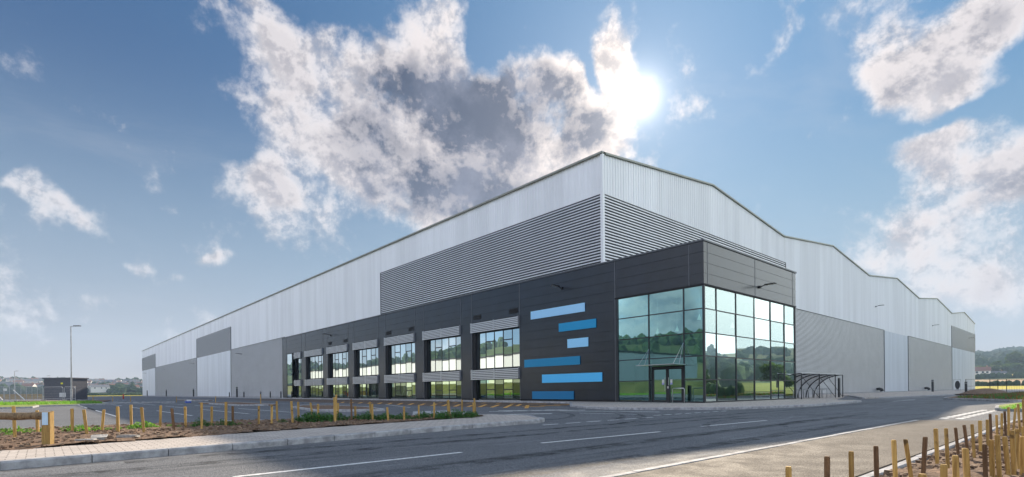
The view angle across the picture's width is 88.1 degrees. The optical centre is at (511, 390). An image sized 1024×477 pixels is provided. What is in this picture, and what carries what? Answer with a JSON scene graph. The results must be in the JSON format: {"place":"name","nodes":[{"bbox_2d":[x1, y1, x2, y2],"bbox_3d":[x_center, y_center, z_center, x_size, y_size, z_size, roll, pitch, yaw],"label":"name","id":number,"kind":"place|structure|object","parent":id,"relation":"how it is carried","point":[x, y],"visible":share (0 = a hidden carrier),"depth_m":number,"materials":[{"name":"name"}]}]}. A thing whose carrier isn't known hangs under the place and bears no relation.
{"place":"outdoors","nodes":[
{"label":"outdoors","id":0,"kind":"place"},
{"bbox_2d":[0,400,102,406],"bbox_3d":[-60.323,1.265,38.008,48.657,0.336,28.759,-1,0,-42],"label":"grass","id":1,"kind":"structure","parent":0,"point":[43,402],"depth_m":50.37,"materials":[{"name":"green plant"}]},
{"bbox_2d":[15,400,110,401],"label":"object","id":2,"kind":"structure","parent":0,"point":[69,400],"depth_m":75.24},
{"bbox_2d":[70,325,79,400],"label":"street lamp","id":3,"kind":"object","parent":2,"relation":"on","point":[71,394],"visible":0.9,"depth_m":70.78,"materials":[{"name":"metal"}]},
{"bbox_2d":[154,396,277,398],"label":"pavement","id":4,"kind":"structure","parent":0,"point":[220,397],"depth_m":110.45,"materials":[{"name":"concrete"}]},
{"bbox_2d":[0,413,482,450],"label":"planting soil","id":5,"kind":"structure","parent":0,"point":[36,444],"depth_m":11.96,"materials":[{"name":"soil"}]},
{"bbox_2d":[12,406,16,436],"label":"timber stake","id":6,"kind":"object","parent":5,"relation":"on","point":[14,422],"visible":0.7,"depth_m":10.71,"materials":[{"name":"wood"}]},
{"bbox_2d":[0,412,53,445],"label":"knee rail","id":7,"kind":"object","parent":5,"relation":"on","point":[47,424],"visible":0.98,"depth_m":9.23,"materials":[{"name":"brown"}]},
{"bbox_2d":[70,408,73,430],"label":"timber stake","id":8,"kind":"object","parent":5,"relation":"on","point":[72,418],"visible":0.83,"depth_m":12.22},
{"bbox_2d":[82,409,87,433],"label":"timber stake","id":9,"kind":"object","parent":5,"relation":"on","point":[85,420],"visible":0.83,"depth_m":11.33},
{"bbox_2d":[91,434,107,439],"bbox_3d":[-7.851,0.906,10.081,0.264,0.123,0.224,-1,0,-37],"label":"concrete piece","id":10,"kind":"object","parent":5,"relation":"on","point":[101,436],"visible":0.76,"depth_m":10.05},
{"bbox_2d":[101,409,104,429],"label":"timber stake","id":11,"kind":"object","parent":5,"relation":"on","point":[102,419],"visible":0.83,"depth_m":12.68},
{"bbox_2d":[116,406,119,431],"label":"timber stake","id":12,"kind":"object","parent":5,"relation":"on","point":[117,421],"visible":0.83,"depth_m":12.08,"materials":[{"name":"wood"}]},
{"bbox_2d":[140,407,144,432],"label":"timber stake","id":13,"kind":"object","parent":5,"relation":"on","point":[142,419],"visible":0.83,"depth_m":11.91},
{"bbox_2d":[159,405,161,426],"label":"timber stake","id":14,"kind":"object","parent":5,"relation":"on","point":[160,415],"visible":0.83,"depth_m":13.64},
{"bbox_2d":[170,408,174,429],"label":"timber stake","id":15,"kind":"object","parent":5,"relation":"on","point":[172,418],"visible":0.83,"depth_m":12.69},
{"bbox_2d":[200,402,202,428],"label":"timber stake","id":16,"kind":"object","parent":5,"relation":"on","point":[201,412],"visible":0.83,"depth_m":13.06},
{"bbox_2d":[298,411,319,421],"bbox_3d":[-5.904,0.774,15.524,0.676,0.348,0.685,-1,0,36],"label":"young shrub","id":17,"kind":"object","parent":5,"relation":"on","point":[311,417],"visible":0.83,"depth_m":15.44,"materials":[{"name":"green plant"}]},
{"bbox_2d":[313,412,332,421],"bbox_3d":[-5.530,0.780,15.502,0.643,0.315,0.620,-1,0,9],"label":"young shrub","id":18,"kind":"object","parent":5,"relation":"on","point":[321,417],"visible":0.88,"depth_m":15.44,"materials":[{"name":"green plant"}]},
{"bbox_2d":[0,414,537,459],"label":"pavement","id":19,"kind":"structure","parent":0,"point":[135,445],"depth_m":10.51,"materials":[{"name":"concrete"}]},
{"bbox_2d":[248,399,567,406],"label":"parking bays","id":20,"kind":"object","parent":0,"point":[465,404],"visible":0.6,"depth_m":44.88,"materials":[{"name":"asphalt"}]},
{"bbox_2d":[341,402,544,407],"bbox_3d":[-5.907,1.052,42.899,8.850,0.001,29.123,-1,0,-42],"label":"hatch marking","id":21,"kind":"object","parent":20,"relation":"on","point":[526,406],"visible":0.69,"depth_m":36.09,"materials":[{"name":"yellow paint"}]},
{"bbox_2d":[0,392,1021,476],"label":"road","id":22,"kind":"structure","parent":0,"point":[529,454],"depth_m":10.76,"materials":[{"name":"asphalt"}]},
{"bbox_2d":[0,394,41,399],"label":"fence","id":23,"kind":"object","parent":22,"relation":"on","point":[22,395],"visible":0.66,"depth_m":104.15,"materials":[{"name":"metal"}]},
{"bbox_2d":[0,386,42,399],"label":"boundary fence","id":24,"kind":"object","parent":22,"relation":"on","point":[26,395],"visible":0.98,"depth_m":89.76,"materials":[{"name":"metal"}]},
{"bbox_2d":[0,402,108,408],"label":"kerb","id":25,"kind":"structure","parent":22,"relation":"on","point":[104,403],"depth_m":45.04,"materials":[{"name":"concrete"}]},
{"bbox_2d":[42,377,88,399],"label":"substation kiosk","id":26,"kind":"object","parent":22,"relation":"on","point":[55,385],"visible":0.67,"depth_m":86.00,"materials":[{"name":"grey plastic"}]},
{"bbox_2d":[109,401,174,403],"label":"kerb","id":27,"kind":"structure","parent":22,"relation":"on","point":[139,402],"depth_m":55.54,"materials":[{"name":"concrete"}]},
{"bbox_2d":[198,402,275,405],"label":"planting soil","id":28,"kind":"structure","parent":22,"relation":"on","point":[237,403],"depth_m":45.41,"materials":[{"name":"soil"}]},
{"bbox_2d":[198,402,278,405],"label":"kerb","id":29,"kind":"structure","parent":22,"relation":"on","point":[264,404],"depth_m":40.88,"materials":[{"name":"concrete"}]},
{"bbox_2d":[79,399,410,416],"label":"bay marking","id":30,"kind":"object","parent":22,"relation":"on","point":[196,405],"visible":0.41,"depth_m":32.82,"materials":[{"name":"white paint"}]},
{"bbox_2d":[0,414,544,469],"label":"kerb","id":31,"kind":"structure","parent":22,"relation":"on","point":[60,460],"depth_m":9.20,"materials":[{"name":"concrete"}]},
{"bbox_2d":[299,405,377,408],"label":"planting soil","id":32,"kind":"structure","parent":22,"relation":"on","point":[327,407],"depth_m":31.22,"materials":[{"name":"soil"}]},
{"bbox_2d":[293,405,384,411],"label":"kerb","id":33,"kind":"structure","parent":22,"relation":"on","point":[340,410],"depth_m":27.35,"materials":[{"name":"concrete"}]},
{"bbox_2d":[100,403,869,476],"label":"tyre stain","id":34,"kind":"object","parent":22,"relation":"on","point":[565,427],"visible":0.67,"depth_m":11.62,"materials":[{"name":"black rubber"}]},
{"bbox_2d":[232,420,767,476],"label":"lane marking","id":35,"kind":"object","parent":22,"relation":"on","point":[431,455],"visible":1,"depth_m":7.82,"materials":[{"name":"white paint"}]},
{"bbox_2d":[277,398,860,409],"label":"kerb","id":36,"kind":"structure","parent":22,"relation":"on","point":[703,408],"depth_m":27.56,"materials":[{"name":"concrete"}]},
{"bbox_2d":[489,410,994,424],"bbox_3d":[7.972,0.934,19.479,22.651,0.001,11.804,-1,0,15],"label":"junction marking","id":37,"kind":"object","parent":22,"relation":"on","point":[718,411],"visible":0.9,"depth_m":20.29,"materials":[{"name":"white paint"}]},
{"bbox_2d":[849,394,967,398],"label":"kerb","id":38,"kind":"structure","parent":22,"relation":"on","point":[908,396],"depth_m":53.33,"materials":[{"name":"concrete"}]},
{"bbox_2d":[860,419,1021,476],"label":"kerb","id":39,"kind":"structure","parent":22,"relation":"on","point":[902,464],"depth_m":6.67,"materials":[{"name":"concrete"}]},
{"bbox_2d":[943,396,1021,402],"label":"kerb","id":40,"kind":"structure","parent":22,"relation":"on","point":[1000,400],"depth_m":35.33,"materials":[{"name":"concrete"}]},
{"bbox_2d":[947,395,1022,399],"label":"planting soil","id":41,"kind":"structure","parent":22,"relation":"on","point":[985,398],"depth_m":36.74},
{"bbox_2d":[960,388,1008,393],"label":"soil heap","id":42,"kind":"object","parent":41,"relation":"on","point":[983,391],"visible":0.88,"depth_m":61.12,"materials":[{"name":"soil"}]},
{"bbox_2d":[958,391,1023,399],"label":"ground cover","id":43,"kind":"object","parent":41,"relation":"on","point":[998,396],"visible":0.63,"depth_m":39.79,"materials":[{"name":"green plant"}]},
{"bbox_2d":[995,405,1021,411],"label":"kerb","id":44,"kind":"structure","parent":22,"relation":"on","point":[997,407],"depth_m":21.41,"materials":[{"name":"concrete"}]},
{"bbox_2d":[0,0,1023,379],"label":"sky","id":45,"kind":"structure","parent":0,"point":[169,169],"materials":[{"name":"blue"}]},
{"bbox_2d":[2,378,1023,397],"bbox_3d":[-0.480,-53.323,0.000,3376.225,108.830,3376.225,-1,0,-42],"label":"ground","id":46,"kind":"structure","parent":0,"point":[297,394],"depth_m":422.66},
{"bbox_2d":[0,376,142,393],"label":"hillside wood","id":47,"kind":"object","parent":46,"relation":"on","point":[119,387],"visible":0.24,"depth_m":517.67,"materials":[{"name":"plant"}]},
{"bbox_2d":[2,392,142,396],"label":"hedge","id":48,"kind":"object","parent":46,"relation":"on","point":[99,394],"visible":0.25,"depth_m":352.81,"materials":[{"name":"plant"}]},
{"bbox_2d":[88,384,109,392],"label":"house","id":49,"kind":"structure","parent":46,"relation":"on","point":[95,388],"depth_m":514.72,"materials":[{"name":"paint"}]},
{"bbox_2d":[142,151,974,397],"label":"warehouse","id":50,"kind":"structure","parent":46,"relation":"on","point":[860,329],"depth_m":66.37,"materials":[{"name":"silver metal"}]},
{"bbox_2d":[601,420,917,476],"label":"kerb","id":51,"kind":"structure","parent":46,"relation":"on","point":[672,464],"depth_m":7.12,"materials":[{"name":"concrete"}]},
{"bbox_2d":[975,365,991,374],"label":"house","id":52,"kind":"structure","parent":46,"relation":"on","point":[982,370],"depth_m":490.30,"materials":[{"name":"paint"}]},
{"bbox_2d":[975,346,1023,365],"bbox_3d":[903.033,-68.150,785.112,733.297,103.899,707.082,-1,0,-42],"label":"hillside wood","id":53,"kind":"object","parent":46,"relation":"on","point":[984,358],"visible":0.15,"depth_m":766.25,"materials":[{"name":"plant"}]},
{"bbox_2d":[975,372,1023,378],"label":"hedge","id":54,"kind":"object","parent":46,"relation":"on","point":[998,375],"visible":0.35,"depth_m":441.13,"materials":[{"name":"plant"}]},
{"bbox_2d":[975,380,1023,385],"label":"hedge","id":55,"kind":"object","parent":46,"relation":"on","point":[1011,383],"visible":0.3,"depth_m":257.20,"materials":[{"name":"plant"}]},
{"bbox_2d":[999,365,1015,372],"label":"broadleaf tree","id":56,"kind":"object","parent":46,"relation":"on","point":[1008,368],"visible":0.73,"depth_m":501.34,"materials":[{"name":"green plant"}]},
{"bbox_2d":[1004,351,1023,366],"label":"broadleaf tree","id":57,"kind":"object","parent":46,"relation":"on","point":[1013,357],"visible":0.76,"depth_m":518.99,"materials":[{"name":"green plant"}]},
{"bbox_2d":[326,395,855,407],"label":"pavement","id":58,"kind":"structure","parent":0,"point":[816,399],"depth_m":32.30,"materials":[{"name":"concrete"}]},
{"bbox_2d":[282,239,796,402],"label":"office building","id":59,"kind":"structure","parent":58,"relation":"on","point":[703,321],"depth_m":40.83,"materials":[{"name":"black"}]},
{"bbox_2d":[287,353,292,396],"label":"window","id":60,"kind":"structure","parent":59,"relation":"in","point":[289,356],"depth_m":88.12,"materials":[{"name":"grey"}]},
{"bbox_2d":[298,358,301,379],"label":"window","id":61,"kind":"structure","parent":59,"relation":"in","point":[299,360],"depth_m":85.64,"materials":[{"name":"grey"}]},
{"bbox_2d":[309,355,322,378],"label":"window","id":62,"kind":"structure","parent":59,"relation":"in","point":[315,362],"depth_m":80.39,"materials":[{"name":"grey"}]},
{"bbox_2d":[309,385,322,396],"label":"window","id":63,"kind":"structure","parent":59,"relation":"in","point":[314,390],"depth_m":80.53,"materials":[{"name":"grey"}]},
{"bbox_2d":[331,352,347,377],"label":"window","id":64,"kind":"structure","parent":59,"relation":"in","point":[339,361],"depth_m":74.15,"materials":[{"name":"grey"}]},
{"bbox_2d":[331,384,347,397],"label":"window","id":65,"kind":"structure","parent":59,"relation":"in","point":[341,390],"depth_m":73.99,"materials":[{"name":"grey"}]},
{"bbox_2d":[358,348,377,375],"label":"window frame","id":66,"kind":"structure","parent":59,"relation":"in","point":[367,358],"depth_m":67.60,"materials":[{"name":"grey"}]},
{"bbox_2d":[358,383,378,397],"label":"window frame","id":67,"kind":"structure","parent":59,"relation":"in","point":[370,390],"depth_m":67.65,"materials":[{"name":"grey"}]},
{"bbox_2d":[390,342,414,373],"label":"window frame","id":68,"kind":"structure","parent":59,"relation":"in","point":[402,356],"depth_m":61.20,"materials":[{"name":"grey"}]},
{"bbox_2d":[390,382,414,397],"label":"window frame","id":69,"kind":"structure","parent":59,"relation":"in","point":[400,389],"depth_m":61.26,"materials":[{"name":"grey"}]},
{"bbox_2d":[429,336,460,371],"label":"window frame","id":70,"kind":"structure","parent":59,"relation":"in","point":[444,353],"depth_m":54.72,"materials":[{"name":"grey"}]},
{"bbox_2d":[429,380,460,398],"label":"window frame","id":71,"kind":"structure","parent":59,"relation":"in","point":[437,389],"depth_m":54.74,"materials":[{"name":"grey"}]},
{"bbox_2d":[477,328,519,368],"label":"window frame","id":72,"kind":"structure","parent":59,"relation":"in","point":[496,349],"depth_m":48.27,"materials":[{"name":"grey"}]},
{"bbox_2d":[478,378,519,398],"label":"window frame","id":73,"kind":"structure","parent":59,"relation":"in","point":[489,388],"depth_m":48.30,"materials":[{"name":"grey"}]},
{"bbox_2d":[653,368,666,401],"bbox_3d":[9.875,-0.354,35.395,0.148,2.250,1.110,-1,0,-42],"label":"entrance door","id":74,"kind":"structure","parent":59,"relation":"in","point":[659,374],"depth_m":35.41,"materials":[{"name":"black paint"}]},
{"bbox_2d":[667,367,682,401],"bbox_3d":[10.625,-0.361,34.550,0.148,2.250,1.110,-1,0,-42],"label":"entrance door","id":75,"kind":"structure","parent":59,"relation":"in","point":[674,375],"depth_m":34.52,"materials":[{"name":"black paint"}]},
{"bbox_2d":[667,385,670,402],"bbox_3d":[9.933,0.242,33.550,0.260,1.123,0.260,-1,0,-42],"label":"access post","id":76,"kind":"object","parent":58,"relation":"on","point":[668,393],"visible":0.86,"depth_m":33.49,"materials":[{"name":"metal"}]},
{"bbox_2d":[790,372,843,398],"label":"cycle shelter","id":77,"kind":"object","parent":58,"relation":"on","point":[809,381],"visible":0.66,"depth_m":46.84,"materials":[{"name":"black paint"}]},
{"bbox_2d":[617,420,1003,476],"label":"footpath","id":78,"kind":"structure","parent":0,"point":[804,459],"depth_m":7.04,"materials":[{"name":"concrete"}]},
{"bbox_2d":[820,389,1023,398],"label":"pavement","id":79,"kind":"structure","parent":0,"point":[883,394],"depth_m":69.62,"materials":[{"name":"concrete"}]},
{"bbox_2d":[953,379,960,389],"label":"plant unit","id":80,"kind":"object","parent":79,"relation":"on","point":[957,385],"visible":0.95,"depth_m":115.81,"materials":[{"name":"metal"}]},
{"bbox_2d":[975,386,1023,388],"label":"crop field","id":81,"kind":"structure","parent":0,"point":[1004,387],"depth_m":208.90,"materials":[{"name":"plant"}]},
{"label":"soil base","id":82,"kind":"structure","parent":0,"visible":0},
{"bbox_2d":[785,466,791,476],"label":"timber stake","id":83,"kind":"object","parent":82,"relation":"on","point":[788,471],"visible":1,"depth_m":3.22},
{"bbox_2d":[824,456,829,476],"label":"timber stake","id":84,"kind":"object","parent":82,"relation":"on","point":[826,466],"visible":1,"depth_m":3.69,"materials":[{"name":"wood"}]},
{"bbox_2d":[848,451,853,476],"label":"timber stake","id":85,"kind":"object","parent":82,"relation":"on","point":[851,462],"visible":1,"depth_m":3.97,"materials":[{"name":"wood"}]},
{"bbox_2d":[873,446,878,476],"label":"timber stake","id":86,"kind":"object","parent":82,"relation":"on","point":[876,459],"visible":1,"depth_m":4.31,"materials":[{"name":"wood"}]},
{"bbox_2d":[921,437,927,473],"bbox_3d":[3.941,0.690,5.067,0.057,0.490,0.054,-1,0,-42],"label":"timber stake","id":87,"kind":"object","parent":82,"relation":"on","point":[924,454],"visible":1,"depth_m":5.05,"materials":[{"name":"wood"}]},
{"bbox_2d":[933,428,938,463],"bbox_3d":[4.854,0.681,6.058,0.048,0.490,0.047,-1,0,-42],"label":"timber stake","id":88,"kind":"object","parent":82,"relation":"on","point":[936,442],"visible":0.83,"depth_m":6.05,"materials":[{"name":"wood"}]},
{"bbox_2d":[940,464,947,476],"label":"timber stake","id":89,"kind":"object","parent":82,"relation":"on","point":[943,470],"visible":1,"depth_m":3.60,"materials":[{"name":"wood"}]},
{"bbox_2d":[944,428,949,467],"bbox_3d":[4.605,0.664,5.607,0.048,0.528,0.044,-1,0,36],"label":"timber stake","id":90,"kind":"object","parent":82,"relation":"on","point":[946,439],"visible":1,"depth_m":5.59,"materials":[{"name":"wood"}]},
{"bbox_2d":[880,420,1023,476],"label":"planting soil","id":91,"kind":"structure","parent":82,"relation":"on","point":[978,471],"depth_m":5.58,"materials":[{"name":"soil"}]},
{"bbox_2d":[891,440,897,476],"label":"timber stake","id":92,"kind":"object","parent":91,"relation":"on","point":[894,456],"visible":1,"depth_m":4.79,"materials":[{"name":"wood"}]},
{"bbox_2d":[903,439,912,476],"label":"timber stake","id":93,"kind":"object","parent":91,"relation":"on","point":[908,457],"visible":1,"depth_m":4.84,"materials":[{"name":"wood"}]},
{"bbox_2d":[962,425,968,448],"bbox_3d":[6.292,0.696,7.338,0.099,0.436,0.046,-1,0,0],"label":"timber stake","id":94,"kind":"object","parent":91,"relation":"on","point":[965,436],"visible":0.83,"depth_m":7.33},
{"bbox_2d":[961,448,970,476],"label":"timber stake","id":95,"kind":"object","parent":91,"relation":"on","point":[966,462],"visible":1,"depth_m":4.52,"materials":[{"name":"wood"}]},
{"bbox_2d":[989,414,992,439],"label":"timber stake","id":96,"kind":"object","parent":91,"relation":"on","point":[990,426],"visible":0.8,"depth_m":8.44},
{"bbox_2d":[952,455,959,476],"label":"timber stake","id":97,"kind":"object","parent":82,"relation":"on","point":[955,465],"visible":1,"depth_m":4.05,"materials":[{"name":"wood"}]},
{"bbox_2d":[954,428,959,454],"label":"timber stake","id":98,"kind":"object","parent":82,"relation":"on","point":[956,440],"visible":0.83,"depth_m":6.77,"materials":[{"name":"wood"}]},
{"bbox_2d":[970,424,975,457],"bbox_3d":[5.786,0.671,6.642,0.057,0.494,0.054,-1,0,-42],"label":"timber stake","id":99,"kind":"object","parent":82,"relation":"on","point":[973,440],"visible":0.83,"depth_m":6.63,"materials":[{"name":"wood"}]},
{"bbox_2d":[978,420,981,454],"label":"timber stake","id":100,"kind":"object","parent":82,"relation":"on","point":[980,433],"visible":0.8,"depth_m":7.02,"materials":[{"name":"wood"}]},
{"bbox_2d":[982,444,987,476],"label":"timber stake","id":101,"kind":"object","parent":82,"relation":"on","point":[985,459],"visible":1,"depth_m":4.95,"materials":[{"name":"wood"}]},
{"bbox_2d":[986,419,989,445],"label":"timber stake","id":102,"kind":"object","parent":82,"relation":"on","point":[987,431],"visible":0.77,"depth_m":7.62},
{"bbox_2d":[988,440,994,476],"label":"timber stake","id":103,"kind":"object","parent":82,"relation":"on","point":[991,445],"visible":1,"depth_m":5.01,"materials":[{"name":"wood"}]},
{"bbox_2d":[994,435,1001,476],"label":"timber stake","id":104,"kind":"object","parent":82,"relation":"on","point":[998,455],"visible":1,"depth_m":4.94,"materials":[{"name":"wood"}]},
{"bbox_2d":[1000,413,1002,435],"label":"timber stake","id":105,"kind":"object","parent":82,"relation":"on","point":[1001,424],"visible":0.83,"depth_m":9.07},
{"bbox_2d":[1003,411,1006,435],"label":"timber stake","id":106,"kind":"object","parent":82,"relation":"on","point":[1005,424],"visible":0.83,"depth_m":9.07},
{"bbox_2d":[1002,436,1010,474],"bbox_3d":[4.829,0.688,5.165,0.070,0.476,0.067,-1,0,-42],"label":"timber stake","id":107,"kind":"object","parent":82,"relation":"on","point":[1006,454],"visible":1,"depth_m":5.15,"materials":[{"name":"wood"}]},
{"bbox_2d":[1007,407,1009,435],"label":"timber stake","id":108,"kind":"object","parent":82,"relation":"on","point":[1008,420],"visible":0.83,"depth_m":9.43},
{"bbox_2d":[1009,430,1016,474],"bbox_3d":[4.995,0.663,5.278,0.050,0.525,0.045,-1,0,-34],"label":"timber stake","id":109,"kind":"object","parent":82,"relation":"on","point":[1013,452],"visible":1,"depth_m":5.27,"materials":[{"name":"wood"}]},
{"bbox_2d":[1014,429,1019,468],"bbox_3d":[5.401,0.666,5.654,0.060,0.510,0.051,-1,0,33],"label":"timber stake","id":110,"kind":"object","parent":82,"relation":"on","point":[1017,435],"visible":0.6,"depth_m":5.64,"materials":[{"name":"wood"}]},
{"bbox_2d":[1017,404,1020,432],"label":"timber stake","id":111,"kind":"object","parent":82,"relation":"on","point":[1018,416],"visible":0.83,"depth_m":9.94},
{"bbox_2d":[1020,436,1023,474],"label":"timber stake","id":112,"kind":"object","parent":82,"relation":"on","point":[1021,454],"visible":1,"depth_m":5.30,"materials":[{"name":"wood"}]},
{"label":"field track","id":113,"kind":"structure","parent":0,"visible":0},
{"bbox_2d":[965,379,1023,391],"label":"fence","id":114,"kind":"object","parent":113,"relation":"on","point":[997,383],"visible":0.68,"depth_m":67.23,"materials":[{"name":"metal"}]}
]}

